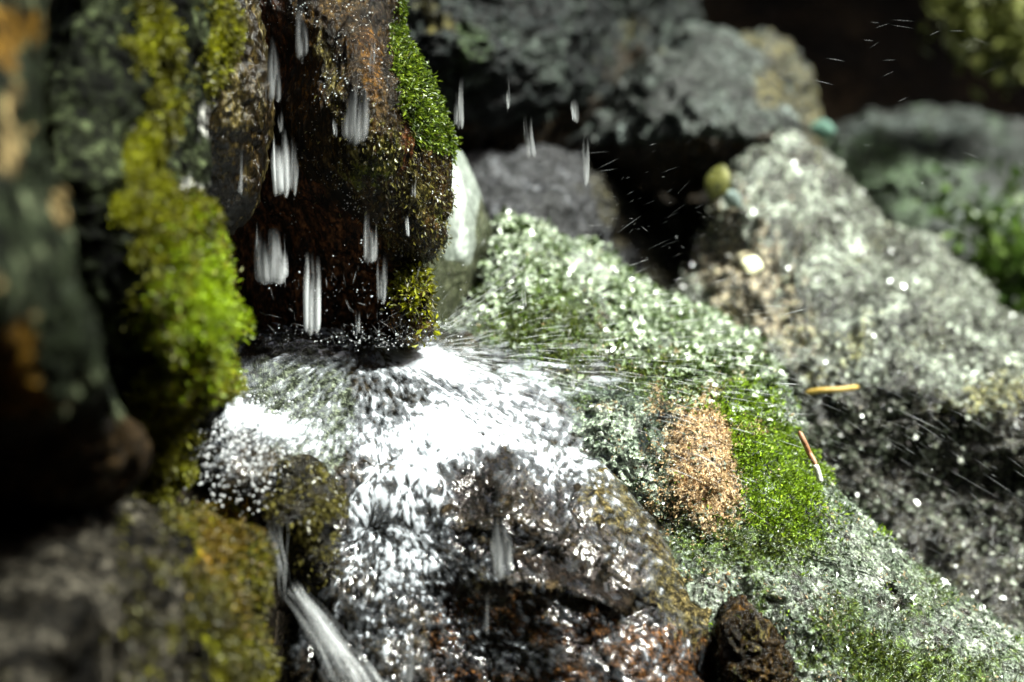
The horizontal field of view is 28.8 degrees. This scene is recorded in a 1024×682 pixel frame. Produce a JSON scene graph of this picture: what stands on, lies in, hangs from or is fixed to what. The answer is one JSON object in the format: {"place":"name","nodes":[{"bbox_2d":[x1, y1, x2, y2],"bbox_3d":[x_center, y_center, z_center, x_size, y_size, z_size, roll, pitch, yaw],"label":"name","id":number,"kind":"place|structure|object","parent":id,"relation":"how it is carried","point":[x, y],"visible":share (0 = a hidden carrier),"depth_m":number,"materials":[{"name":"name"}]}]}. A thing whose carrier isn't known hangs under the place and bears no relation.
{"place":"outdoors","nodes":[
{"label":"outdoors","id":0,"kind":"place"},
{"bbox_2d":[273,152,275,179],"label":"falling water","id":1,"kind":"structure","parent":0,"point":[274,165],"depth_m":1.11,"materials":[{"name":"white liquid"}]},
{"bbox_2d":[46,0,1023,655],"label":"hillside","id":2,"kind":"structure","parent":0,"point":[860,56],"depth_m":2.82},
{"bbox_2d":[0,489,283,681],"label":"mossy boulder","id":3,"kind":"object","parent":2,"relation":"on","point":[130,588],"visible":0.98,"depth_m":0.84,"materials":[{"name":"stone"}]},
{"bbox_2d":[0,0,151,513],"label":"ochre boulder","id":4,"kind":"object","parent":3,"relation":"on","point":[73,436],"visible":1,"depth_m":0.73,"materials":[{"name":"brown stone"}]},
{"bbox_2d":[42,0,257,505],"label":"mossy cliff","id":5,"kind":"structure","parent":3,"relation":"on","point":[131,90],"depth_m":0.90,"materials":[{"name":"green plant"}]},
{"bbox_2d":[463,143,710,295],"bbox_3d":[0.089,-0.092,1.855,0.260,0.196,0.694,3,10,20],"label":"purple grey rock","id":6,"kind":"object","parent":2,"relation":"on","point":[572,195],"visible":0.3,"depth_m":1.74,"materials":[{"name":"stone"}]},
{"bbox_2d":[405,0,703,152],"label":"grey boulder","id":7,"kind":"object","parent":6,"relation":"on","point":[512,75],"visible":0.61,"depth_m":1.72,"materials":[{"name":"grey stone"}]},
{"bbox_2d":[566,21,800,202],"bbox_3d":[0.162,-0.227,1.940,0.226,0.168,0.453,0,9,0],"label":"grey boulder","id":8,"kind":"object","parent":6,"relation":"on","point":[683,111],"visible":0.91,"depth_m":1.79,"materials":[{"name":"grey stone"}]},
{"bbox_2d":[810,119,834,139],"bbox_3d":[0.305,-0.207,1.953,0.024,0.020,0.005,0,9,0],"label":"fallen leaf","id":9,"kind":"object","parent":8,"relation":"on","point":[822,129],"visible":1,"depth_m":1.95,"materials":[{"name":"teal plant"}]},
{"bbox_2d":[739,27,824,148],"bbox_3d":[0.284,-0.238,2.192,0.127,0.212,0.401,2,9,13],"label":"olive rock","id":10,"kind":"object","parent":6,"relation":"on","point":[791,70],"visible":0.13,"depth_m":2.10,"materials":[{"name":"beige stone"}]},
{"bbox_2d":[438,205,1023,681],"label":"mossy slope rock","id":11,"kind":"object","parent":2,"relation":"on","point":[828,579],"visible":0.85,"depth_m":1.21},
{"bbox_2d":[184,325,714,681],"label":"streambed rock","id":12,"kind":"object","parent":11,"relation":"on","point":[575,595],"visible":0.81,"depth_m":1.09,"materials":[{"name":"grey stone"}]},
{"bbox_2d":[227,0,462,340],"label":"wet cliff","id":13,"kind":"structure","parent":12,"relation":"on","point":[364,146],"depth_m":1.20,"materials":[{"name":"brown stone"}]},
{"bbox_2d":[206,0,275,235],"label":"dark slab","id":14,"kind":"structure","parent":13,"relation":"attached to","point":[241,127],"depth_m":1.11,"materials":[{"name":"stone"}]},
{"bbox_2d":[182,322,710,681],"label":"stream water","id":15,"kind":"structure","parent":12,"relation":"on","point":[441,428],"depth_m":1.14,"materials":[{"name":"white liquid"}]},
{"bbox_2d":[184,370,321,515],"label":"splash drops","id":16,"kind":"object","parent":15,"relation":"on","point":[242,445],"visible":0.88,"depth_m":1.05,"materials":[{"name":"white liquid"}]},
{"bbox_2d":[261,444,353,595],"bbox_3d":[-0.111,0.099,1.072,0.053,0.082,0.111,0,9,0],"label":"dark stone","id":17,"kind":"object","parent":15,"relation":"in","point":[305,513],"visible":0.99,"depth_m":1.04,"materials":[{"name":"brown stone"}]},
{"bbox_2d":[379,262,440,348],"bbox_3d":[-0.061,-0.024,1.233,0.038,0.055,0.083,0,9,0],"label":"mossy stone","id":18,"kind":"object","parent":15,"relation":"on","point":[416,284],"visible":0.99,"depth_m":1.20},
{"bbox_2d":[423,150,493,326],"bbox_3d":[-0.047,-0.065,1.417,0.052,0.140,0.208,2,9,12],"label":"pale stone","id":19,"kind":"object","parent":11,"relation":"on","point":[470,230],"visible":0.44,"depth_m":1.38,"materials":[{"name":"white stone"}]},
{"bbox_2d":[497,362,667,492],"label":"stream water","id":20,"kind":"structure","parent":11,"relation":"on","point":[545,386],"depth_m":1.27,"materials":[{"name":"white liquid"}]},
{"bbox_2d":[714,594,800,681],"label":"crusty stone","id":21,"kind":"object","parent":11,"relation":"on","point":[752,642],"visible":0.98,"depth_m":1.09,"materials":[{"name":"brown stone"}]},
{"bbox_2d":[798,431,816,464],"bbox_3d":[0.178,0.065,1.198,0.011,0.020,0.009,0,9,0],"label":"twig","id":22,"kind":"object","parent":11,"relation":"on","point":[808,451],"visible":1,"depth_m":1.20,"materials":[{"name":"brown wood"}]},
{"bbox_2d":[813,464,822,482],"bbox_3d":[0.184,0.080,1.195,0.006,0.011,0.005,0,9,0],"label":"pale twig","id":23,"kind":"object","parent":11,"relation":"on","point":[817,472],"visible":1,"depth_m":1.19,"materials":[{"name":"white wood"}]},
{"bbox_2d":[669,128,1023,631],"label":"grey boulder","id":24,"kind":"object","parent":2,"relation":"on","point":[847,284],"visible":0.78,"depth_m":1.49,"materials":[{"name":"grey stone"}]},
{"bbox_2d":[704,164,730,200],"bbox_3d":[0.168,-0.129,1.624,0.021,0.030,0.009,0,9,0],"label":"fallen leaf","id":25,"kind":"object","parent":24,"relation":"on","point":[717,183],"visible":1,"depth_m":1.62,"materials":[{"name":"yellow plant"}]},
{"bbox_2d":[723,190,741,207],"bbox_3d":[0.182,-0.117,1.642,0.015,0.015,0.005,0,9,0],"label":"fallen leaf","id":26,"kind":"object","parent":24,"relation":"on","point":[732,198],"visible":0.88,"depth_m":1.64,"materials":[{"name":"teal plant"}]},
{"bbox_2d":[742,256,762,272],"bbox_3d":[0.187,-0.059,1.547,0.017,0.013,0.009,0,9,0],"label":"fallen leaf","id":27,"kind":"object","parent":24,"relation":"on","point":[751,264],"visible":1,"depth_m":1.55,"materials":[{"name":"white plant"}]},
{"bbox_2d":[805,385,858,394],"bbox_3d":[0.225,0.035,1.394,0.040,0.006,0.009,-1,9,-8],"label":"pine needle","id":28,"kind":"object","parent":24,"relation":"on","point":[831,389],"visible":1,"depth_m":1.39,"materials":[{"name":"yellow plant"}]},
{"bbox_2d":[823,103,1023,274],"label":"grey boulder","id":29,"kind":"object","parent":2,"relation":"on","point":[889,160],"visible":0.48,"depth_m":2.31,"materials":[{"name":"grey stone"}]},
{"bbox_2d":[913,0,1023,99],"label":"leafy plant","id":30,"kind":"object","parent":29,"relation":"on","point":[983,27],"visible":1,"depth_m":2.26,"materials":[{"name":"green plant"}]},
{"bbox_2d":[916,155,1023,318],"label":"leafy plant","id":31,"kind":"object","parent":2,"relation":"on","point":[999,258],"visible":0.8,"depth_m":1.94,"materials":[{"name":"green plant"}]},
{"bbox_2d":[270,183,977,540],"bbox_3d":[0.059,0.003,1.104,0.504,0.359,0.260,0,9,0],"label":"spray","id":32,"kind":"object","parent":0,"point":[480,331],"visible":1,"depth_m":1.13,"materials":[{"name":"white liquid"}]}
]}

